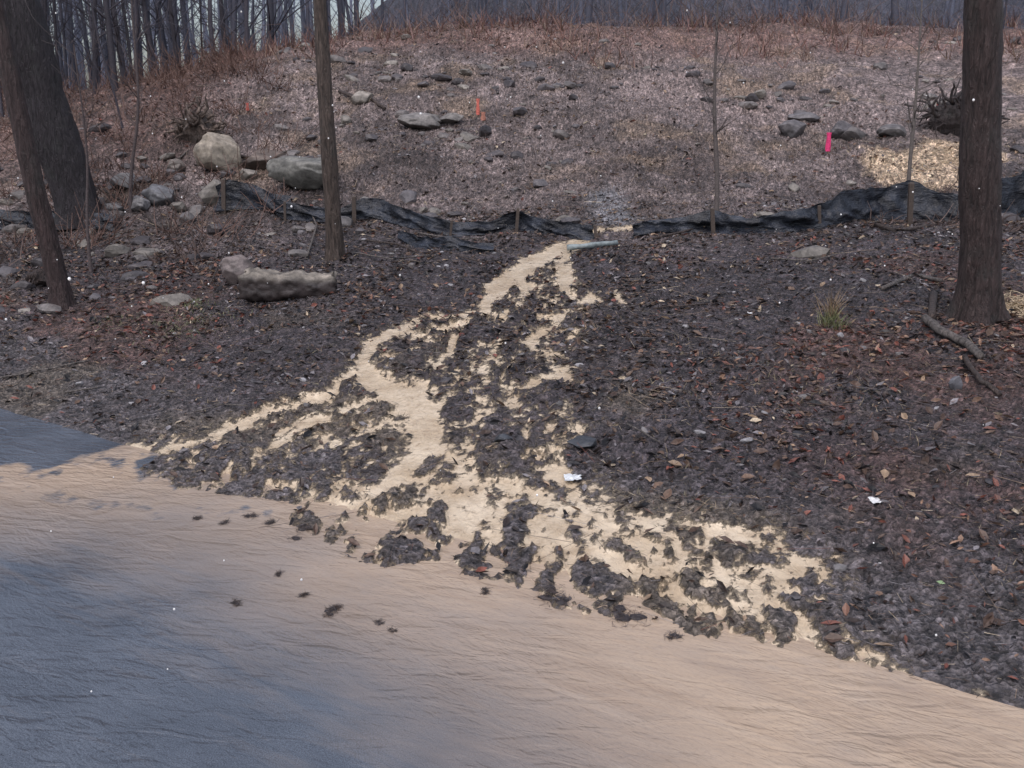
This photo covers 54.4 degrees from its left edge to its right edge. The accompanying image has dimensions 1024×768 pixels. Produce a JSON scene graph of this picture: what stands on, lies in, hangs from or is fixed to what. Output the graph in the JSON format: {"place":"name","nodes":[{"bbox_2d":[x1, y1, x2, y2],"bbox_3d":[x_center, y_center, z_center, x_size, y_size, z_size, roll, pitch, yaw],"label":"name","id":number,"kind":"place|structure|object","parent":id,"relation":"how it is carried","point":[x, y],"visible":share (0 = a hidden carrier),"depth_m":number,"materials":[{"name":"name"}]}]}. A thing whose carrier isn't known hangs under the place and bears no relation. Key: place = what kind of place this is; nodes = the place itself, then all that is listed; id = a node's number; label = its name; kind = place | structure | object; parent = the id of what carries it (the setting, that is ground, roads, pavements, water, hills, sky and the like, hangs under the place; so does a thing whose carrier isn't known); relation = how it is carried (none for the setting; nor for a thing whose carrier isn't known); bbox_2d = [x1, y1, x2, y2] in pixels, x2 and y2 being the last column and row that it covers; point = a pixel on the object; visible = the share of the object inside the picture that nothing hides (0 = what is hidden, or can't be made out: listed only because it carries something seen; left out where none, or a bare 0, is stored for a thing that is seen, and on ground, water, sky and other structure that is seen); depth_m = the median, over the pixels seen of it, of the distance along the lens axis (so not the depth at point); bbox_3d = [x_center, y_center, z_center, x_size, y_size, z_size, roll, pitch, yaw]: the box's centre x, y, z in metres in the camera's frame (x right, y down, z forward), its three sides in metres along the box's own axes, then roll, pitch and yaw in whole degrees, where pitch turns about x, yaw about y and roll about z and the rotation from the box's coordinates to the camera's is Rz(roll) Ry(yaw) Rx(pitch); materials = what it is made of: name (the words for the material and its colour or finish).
{"place":"outdoors","nodes":[
{"label":"outdoors","id":0,"kind":"place"},
{"bbox_2d":[49,0,385,86],"label":"sky","id":1,"kind":"structure","parent":0,"point":[378,2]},
{"bbox_2d":[0,10,1000,691],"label":"falling raindrops","id":2,"kind":"object","parent":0,"point":[416,168],"visible":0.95,"depth_m":5.86,"materials":[{"name":"liquid"}]},
{"bbox_2d":[0,0,1023,708],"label":"ground","id":3,"kind":"structure","parent":0,"point":[468,506],"depth_m":10.66,"materials":[{"name":"brown soil"}]},
{"bbox_2d":[24,268,46,286],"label":"rock","id":4,"kind":"object","parent":3,"relation":"on","point":[36,277],"visible":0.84,"depth_m":14.67,"materials":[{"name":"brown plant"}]},
{"bbox_2d":[0,0,76,309],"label":"tree","id":5,"kind":"object","parent":3,"relation":"on","point":[60,292],"visible":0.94,"depth_m":12.98,"materials":[{"name":"brown plant"}]},
{"bbox_2d":[0,360,90,378],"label":"fallen branch","id":6,"kind":"object","parent":3,"relation":"on","point":[36,370],"visible":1,"depth_m":10.89,"materials":[{"name":"wood"}]},
{"bbox_2d":[3,0,101,229],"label":"tree","id":7,"kind":"object","parent":3,"relation":"on","point":[60,150],"visible":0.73,"depth_m":17.38,"materials":[{"name":"brown plant"}]},
{"bbox_2d":[25,1,120,272],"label":"sapling","id":8,"kind":"object","parent":3,"relation":"on","point":[87,200],"visible":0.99,"depth_m":15.09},
{"bbox_2d":[64,386,96,393],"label":"fallen branch","id":9,"kind":"object","parent":3,"relation":"on","point":[76,390],"visible":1,"depth_m":10.18,"materials":[{"name":"grey wood"}]},
{"bbox_2d":[103,202,124,210],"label":"boulder","id":10,"kind":"object","parent":3,"relation":"on","point":[118,207],"visible":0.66,"depth_m":18.27,"materials":[{"name":"stone"}]},
{"bbox_2d":[82,308,146,338],"bbox_3d":[-4.992,-0.807,12.628,0.873,0.194,1.357,-5,16,-20],"label":"green moss","id":11,"kind":"object","parent":3,"relation":"on","point":[111,322],"visible":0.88,"depth_m":12.62,"materials":[{"name":"green plant"}]},
{"bbox_2d":[109,173,135,189],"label":"boulder","id":12,"kind":"object","parent":3,"relation":"on","point":[115,179],"visible":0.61,"depth_m":19.09,"materials":[{"name":"stone"}]},
{"bbox_2d":[104,0,151,212],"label":"sapling","id":13,"kind":"object","parent":3,"relation":"on","point":[136,131],"visible":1,"depth_m":17.89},
{"bbox_2d":[103,189,163,229],"bbox_3d":[-6.932,-3.219,18.348,0.127,0.620,2.641,-13,20,-41],"label":"fallen branch","id":14,"kind":"object","parent":3,"relation":"on","point":[148,217],"visible":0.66,"depth_m":18.18,"materials":[{"name":"wood"}]},
{"bbox_2d":[131,195,150,211],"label":"boulder","id":15,"kind":"object","parent":3,"relation":"on","point":[141,203],"visible":0.9,"depth_m":18.31,"materials":[{"name":"stone"}]},
{"bbox_2d":[97,223,195,238],"bbox_3d":[-6.477,-2.752,17.742,1.671,0.253,0.496,-3,15,-12],"label":"fallen branch","id":16,"kind":"object","parent":3,"relation":"on","point":[139,228],"visible":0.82,"depth_m":17.71,"materials":[{"name":"brown wood"}]},
{"bbox_2d":[141,184,173,205],"bbox_3d":[-6.636,-3.524,18.641,0.605,0.432,0.413,0,15,0],"label":"boulder","id":17,"kind":"object","parent":3,"relation":"on","point":[152,193],"visible":0.9,"depth_m":18.53,"materials":[{"name":"stone"}]},
{"bbox_2d":[167,159,185,171],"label":"boulder","id":18,"kind":"object","parent":3,"relation":"on","point":[177,163],"visible":0.88,"depth_m":19.94,"materials":[{"name":"stone"}]},
{"bbox_2d":[120,300,243,358],"bbox_3d":[-4.015,-0.736,12.344,1.833,0.295,2.043,12,19,38],"label":"green moss","id":19,"kind":"object","parent":3,"relation":"on","point":[186,323],"visible":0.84,"depth_m":12.34,"materials":[{"name":"green plant"}]},
{"bbox_2d":[179,211,196,223],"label":"boulder","id":20,"kind":"object","parent":3,"relation":"on","point":[191,216],"visible":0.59,"depth_m":17.83,"materials":[{"name":"stone"}]},
{"bbox_2d":[157,292,221,317],"bbox_3d":[-4.225,-1.047,13.198,0.791,0.187,1.117,0,15,0],"label":"green moss","id":21,"kind":"object","parent":3,"relation":"on","point":[197,303],"visible":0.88,"depth_m":13.29,"materials":[{"name":"green plant"}]},
{"bbox_2d":[162,93,233,143],"bbox_3d":[-6.542,-5.405,20.922,1.594,1.340,1.544,0,15,0],"label":"uprooted stump","id":22,"kind":"object","parent":3,"relation":"on","point":[196,126],"visible":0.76,"depth_m":20.68,"materials":[{"name":"brown wood"}]},
{"bbox_2d":[178,113,228,158],"bbox_3d":[-6.545,-5.310,21.327,0.181,0.985,2.471,3,15,11],"label":"fallen branch","id":23,"kind":"object","parent":3,"relation":"on","point":[183,154],"visible":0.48,"depth_m":20.56,"materials":[{"name":"wood"}]},
{"bbox_2d":[198,179,220,205],"bbox_3d":[-5.582,-3.582,18.629,0.589,0.499,0.391,0,15,0],"label":"boulder","id":24,"kind":"object","parent":3,"relation":"on","point":[207,193],"visible":0.68,"depth_m":18.47,"materials":[{"name":"stone"}]},
{"bbox_2d":[193,132,241,171],"bbox_3d":[-5.923,-4.611,19.971,0.887,0.859,0.623,-7,17,-25],"label":"boulder","id":25,"kind":"object","parent":3,"relation":"on","point":[216,147],"visible":0.88,"depth_m":19.76,"materials":[{"name":"stone"}]},
{"bbox_2d":[195,404,247,411],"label":"fallen branch","id":26,"kind":"object","parent":3,"relation":"on","point":[219,405],"visible":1,"depth_m":9.43,"materials":[{"name":"wood"}]},
{"bbox_2d":[208,212,247,286],"bbox_3d":[-4.563,-2.251,16.056,0.070,0.667,4.354,-2,15,-7],"label":"fallen branch","id":27,"kind":"object","parent":3,"relation":"on","point":[226,250],"visible":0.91,"depth_m":15.86,"materials":[{"name":"wood"}]},
{"bbox_2d":[219,255,254,285],"bbox_3d":[-3.923,-1.603,14.180,0.473,0.483,0.319,6,16,23],"label":"boulder","id":28,"kind":"object","parent":3,"relation":"on","point":[234,267],"visible":0.64,"depth_m":14.07,"materials":[{"name":"stone"}]},
{"bbox_2d":[239,169,257,180],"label":"boulder","id":29,"kind":"object","parent":3,"relation":"on","point":[247,174],"visible":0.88,"depth_m":19.31,"materials":[{"name":"stone"}]},
{"bbox_2d":[229,149,290,170],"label":"fallen branch","id":30,"kind":"object","parent":3,"relation":"on","point":[232,168],"visible":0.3,"depth_m":19.89,"materials":[{"name":"wood"}]},
{"bbox_2d":[241,148,285,169],"bbox_3d":[-4.912,-4.445,19.762,0.912,0.461,0.596,0,15,0],"label":"boulder","id":31,"kind":"object","parent":3,"relation":"on","point":[251,163],"visible":0.62,"depth_m":19.57,"materials":[{"name":"stone"}]},
{"bbox_2d":[238,267,337,302],"bbox_3d":[-2.960,-1.333,13.296,1.261,0.472,0.567,0,15,0],"label":"boulder","id":32,"kind":"object","parent":3,"relation":"on","point":[258,284],"visible":0.9,"depth_m":13.14,"materials":[{"name":"grey stone"}]},
{"bbox_2d":[266,156,322,189],"bbox_3d":[-3.896,-3.986,18.877,1.307,0.667,0.812,7,17,24],"label":"boulder","id":33,"kind":"object","parent":3,"relation":"on","point":[300,173],"visible":0.73,"depth_m":18.62,"materials":[{"name":"stone"}]},
{"bbox_2d":[306,200,316,257],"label":"fallen branch","id":34,"kind":"object","parent":3,"relation":"on","point":[311,242],"visible":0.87,"depth_m":16.72,"materials":[{"name":"grey wood"}]},
{"bbox_2d":[313,0,345,261],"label":"tree","id":35,"kind":"object","parent":3,"relation":"on","point":[334,245],"visible":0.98,"depth_m":14.83,"materials":[{"name":"brown plant"}]},
{"bbox_2d":[338,89,353,97],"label":"fallen branch","id":36,"kind":"object","parent":3,"relation":"on","point":[345,93],"visible":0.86,"depth_m":23.28,"materials":[{"name":"wood"}]},
{"bbox_2d":[340,115,351,123],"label":"boulder","id":37,"kind":"object","parent":3,"relation":"on","point":[345,119],"visible":0.94,"depth_m":21.77,"materials":[{"name":"stone"}]},
{"bbox_2d":[341,216,352,228],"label":"boulder","id":38,"kind":"object","parent":3,"relation":"on","point":[347,221],"visible":0.45,"depth_m":17.25,"materials":[{"name":"stone"}]},
{"bbox_2d":[350,91,372,104],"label":"boulder","id":39,"kind":"object","parent":3,"relation":"on","point":[360,97],"visible":0.98,"depth_m":22.82,"materials":[{"name":"stone"}]},
{"bbox_2d":[371,98,385,109],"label":"fallen branch","id":40,"kind":"object","parent":3,"relation":"on","point":[378,104],"visible":0.72,"depth_m":22.76,"materials":[{"name":"wood"}]},
{"bbox_2d":[352,252,430,259],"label":"fallen branch","id":41,"kind":"object","parent":3,"relation":"on","point":[390,258],"visible":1,"depth_m":14.91,"materials":[{"name":"wood"}]},
{"bbox_2d":[365,239,418,252],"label":"fallen branch","id":42,"kind":"object","parent":3,"relation":"on","point":[401,245],"visible":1,"depth_m":16.03,"materials":[{"name":"wood"}]},
{"bbox_2d":[397,112,441,129],"bbox_3d":[-2.035,-5.741,21.789,0.969,0.403,0.568,0,15,0],"label":"boulder","id":43,"kind":"object","parent":3,"relation":"on","point":[425,121],"visible":0.97,"depth_m":21.67,"materials":[{"name":"stone"}]},
{"bbox_2d":[391,304,476,314],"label":"fallen branch","id":44,"kind":"object","parent":3,"relation":"on","point":[433,308],"visible":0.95,"depth_m":12.33,"materials":[{"name":"brown wood"}]},
{"bbox_2d":[417,232,482,239],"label":"fallen branch","id":45,"kind":"object","parent":3,"relation":"on","point":[442,236],"visible":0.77,"depth_m":16.26,"materials":[{"name":"wood"}]},
{"bbox_2d":[439,113,463,123],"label":"boulder","id":46,"kind":"object","parent":3,"relation":"on","point":[447,118],"visible":1,"depth_m":21.93,"materials":[{"name":"stone"}]},
{"bbox_2d":[476,99,479,117],"bbox_3d":[-0.759,-6.122,22.190,0.084,0.460,0.071,-5,16,-18],"label":"survey flag","id":47,"kind":"object","parent":3,"relation":"on","point":[477,108],"visible":0.98,"depth_m":22.16,"materials":[{"name":"orange plastic"}]},
{"bbox_2d":[457,255,502,262],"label":"fallen branch","id":48,"kind":"object","parent":3,"relation":"on","point":[478,260],"visible":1,"depth_m":14.53,"materials":[{"name":"wood"}]},
{"bbox_2d":[480,112,485,120],"bbox_3d":[-0.633,-5.848,21.894,0.116,0.261,0.098,-5,16,-18],"label":"survey flag","id":49,"kind":"object","parent":3,"relation":"on","point":[483,117],"visible":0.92,"depth_m":21.85,"materials":[{"name":"orange plastic"}]},
{"bbox_2d":[494,433,512,442],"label":"dark stone","id":50,"kind":"object","parent":3,"relation":"on","point":[501,437],"visible":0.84,"depth_m":8.29,"materials":[{"name":"grey stone"}]},
{"bbox_2d":[0,0,1007,127],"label":"distant trees","id":51,"kind":"object","parent":3,"relation":"on","point":[66,18],"visible":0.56,"depth_m":34.45,"materials":[{"name":"grey plant"}]},
{"bbox_2d":[0,22,1023,705],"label":"wood chips and twigs","id":52,"kind":"object","parent":3,"relation":"on","point":[576,348],"visible":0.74,"depth_m":11.01,"materials":[{"name":"brown wood"}]},
{"bbox_2d":[0,0,1023,266],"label":"undergrowth brush","id":53,"kind":"object","parent":3,"relation":"on","point":[164,74],"visible":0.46,"depth_m":25.11,"materials":[{"name":"brown plant"}]},
{"bbox_2d":[0,171,1023,252],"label":"silt fence","id":54,"kind":"object","parent":3,"relation":"on","point":[921,201],"visible":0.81,"depth_m":16.43,"materials":[{"name":"fabric"}]},
{"bbox_2d":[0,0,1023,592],"bbox_3d":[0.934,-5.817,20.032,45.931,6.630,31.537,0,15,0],"label":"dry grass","id":55,"kind":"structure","parent":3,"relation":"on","point":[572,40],"depth_m":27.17,"materials":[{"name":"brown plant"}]},
{"bbox_2d":[0,23,1023,679],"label":"fallen leaves","id":56,"kind":"object","parent":3,"relation":"on","point":[834,625],"depth_m":10.97,"materials":[{"name":"brown plant"}]},
{"bbox_2d":[0,33,1023,631],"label":"scattered stones","id":57,"kind":"object","parent":3,"relation":"on","point":[410,197],"visible":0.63,"depth_m":18.46,"materials":[{"name":"grey stone"}]},
{"bbox_2d":[553,129,569,139],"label":"boulder","id":58,"kind":"object","parent":3,"relation":"on","point":[560,134],"visible":0.98,"depth_m":20.99,"materials":[{"name":"stone"}]},
{"bbox_2d":[564,473,580,480],"bbox_3d":[0.465,0.710,7.641,0.136,0.024,0.164,0,15,0],"label":"paper scrap","id":59,"kind":"object","parent":3,"relation":"on","point":[569,477],"visible":1,"depth_m":7.62,"materials":[{"name":"white paper"}]},
{"bbox_2d":[567,435,596,448],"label":"dark stone","id":60,"kind":"object","parent":3,"relation":"on","point":[582,441],"visible":0.99,"depth_m":8.12,"materials":[{"name":"grey stone"}]},
{"bbox_2d":[567,240,617,250],"bbox_3d":[1.210,-2.085,14.981,0.780,0.152,0.125,-1,15,-5],"label":"drain pipe","id":61,"kind":"object","parent":3,"relation":"on","point":[590,245],"visible":1,"depth_m":14.94,"materials":[{"name":"plastic"}]},
{"bbox_2d":[626,423,659,442],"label":"fallen branch","id":62,"kind":"object","parent":3,"relation":"on","point":[630,425],"visible":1,"depth_m":8.22,"materials":[{"name":"grey wood"}]},
{"bbox_2d":[652,228,692,239],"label":"fallen branch","id":63,"kind":"object","parent":3,"relation":"on","point":[663,235],"visible":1,"depth_m":15.53,"materials":[{"name":"wood"}]},
{"bbox_2d":[653,303,705,309],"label":"fallen branch","id":64,"kind":"object","parent":3,"relation":"on","point":[679,305],"visible":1,"depth_m":11.71,"materials":[{"name":"grey wood"}]},
{"bbox_2d":[686,0,750,210],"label":"sapling","id":65,"kind":"object","parent":3,"relation":"on","point":[716,152],"visible":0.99,"depth_m":15.87,"materials":[{"name":"brown plant"}]},
{"bbox_2d":[778,119,806,137],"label":"boulder","id":66,"kind":"object","parent":3,"relation":"on","point":[792,128],"visible":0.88,"depth_m":21.25,"materials":[{"name":"stone"}]},
{"bbox_2d":[787,112,819,121],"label":"boulder","id":67,"kind":"object","parent":3,"relation":"on","point":[809,116],"visible":0.85,"depth_m":22.17,"materials":[{"name":"stone"}]},
{"bbox_2d":[771,254,836,260],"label":"fallen branch","id":68,"kind":"object","parent":3,"relation":"on","point":[804,259],"visible":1,"depth_m":13.56,"materials":[{"name":"wood"}]},
{"bbox_2d":[825,132,831,153],"bbox_3d":[6.394,-4.835,20.126,0.106,0.483,0.090,-5,16,-18],"label":"survey flag","id":69,"kind":"object","parent":3,"relation":"on","point":[828,145],"visible":0.91,"depth_m":20.09,"materials":[{"name":"pink plastic"}]},
{"bbox_2d":[811,285,851,318],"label":"dry weed","id":70,"kind":"object","parent":3,"relation":"on","point":[831,303],"visible":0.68,"depth_m":10.93,"materials":[{"name":"beige plant"}]},
{"bbox_2d":[813,303,856,330],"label":"green weed","id":71,"kind":"object","parent":3,"relation":"on","point":[836,324],"visible":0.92,"depth_m":10.68,"materials":[{"name":"green plant"}]},
{"bbox_2d":[830,120,851,138],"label":"boulder","id":72,"kind":"object","parent":3,"relation":"on","point":[839,128],"visible":0.64,"depth_m":21.24,"materials":[{"name":"stone"}]},
{"bbox_2d":[840,126,865,141],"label":"boulder","id":73,"kind":"object","parent":3,"relation":"on","point":[851,133],"visible":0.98,"depth_m":21.00,"materials":[{"name":"stone"}]},
{"bbox_2d":[868,497,880,502],"bbox_3d":[2.525,0.806,6.897,0.093,0.018,0.112,0,15,0],"label":"paper scrap","id":74,"kind":"object","parent":3,"relation":"on","point":[873,500],"visible":1,"depth_m":6.90,"materials":[{"name":"white paper"}]},
{"bbox_2d":[876,124,906,136],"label":"boulder","id":75,"kind":"object","parent":3,"relation":"on","point":[891,130],"visible":0.94,"depth_m":20.87,"materials":[{"name":"stone"}]},
{"bbox_2d":[874,222,929,231],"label":"fallen branch","id":76,"kind":"object","parent":3,"relation":"on","point":[888,228],"visible":0.94,"depth_m":15.38,"materials":[{"name":"wood"}]},
{"bbox_2d":[880,272,942,290],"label":"fallen branch","id":77,"kind":"object","parent":3,"relation":"on","point":[898,281],"visible":1,"depth_m":12.11,"materials":[{"name":"wood"}]},
{"bbox_2d":[872,0,956,180],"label":"sapling","id":78,"kind":"object","parent":3,"relation":"on","point":[912,131],"visible":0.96,"depth_m":16.23,"materials":[{"name":"brown plant"}]},
{"bbox_2d":[928,290,937,318],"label":"fallen branch","id":79,"kind":"object","parent":3,"relation":"on","point":[932,297],"visible":0.91,"depth_m":10.98,"materials":[{"name":"grey wood"}]},
{"bbox_2d":[949,375,962,390],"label":"boulder","id":80,"kind":"object","parent":3,"relation":"on","point":[955,382],"visible":0.96,"depth_m":8.80,"materials":[{"name":"stone"}]},
{"bbox_2d":[907,78,1009,136],"bbox_3d":[9.675,-5.716,21.230,1.926,1.598,1.689,-8,17,-27],"label":"uprooted stump","id":81,"kind":"object","parent":3,"relation":"on","point":[945,116],"visible":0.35,"depth_m":21.07,"materials":[{"name":"brown wood"}]},
{"bbox_2d":[944,0,1012,329],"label":"tree trunk","id":82,"kind":"object","parent":3,"relation":"on","point":[978,296],"visible":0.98,"depth_m":10.21,"materials":[{"name":"brown plant"}]},
{"bbox_2d":[962,354,1001,396],"bbox_3d":[4.188,-0.089,8.965,0.120,0.163,0.941,1,15,5],"label":"fallen branch","id":83,"kind":"object","parent":3,"relation":"on","point":[977,375],"visible":1,"depth_m":8.82,"materials":[{"name":"grey wood"}]},
{"bbox_2d":[0,408,1023,767],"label":"road","id":84,"kind":"structure","parent":0,"point":[112,554],"depth_m":5.26,"materials":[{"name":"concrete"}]},
{"bbox_2d":[193,451,683,641],"bbox_3d":[-0.850,1.133,6.445,2.031,0.134,3.684,-10,18,-33],"label":"stranded mulch debris","id":85,"kind":"object","parent":84,"relation":"on","point":[621,615],"visible":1,"depth_m":5.95,"materials":[{"name":"brown wood"}]}
]}

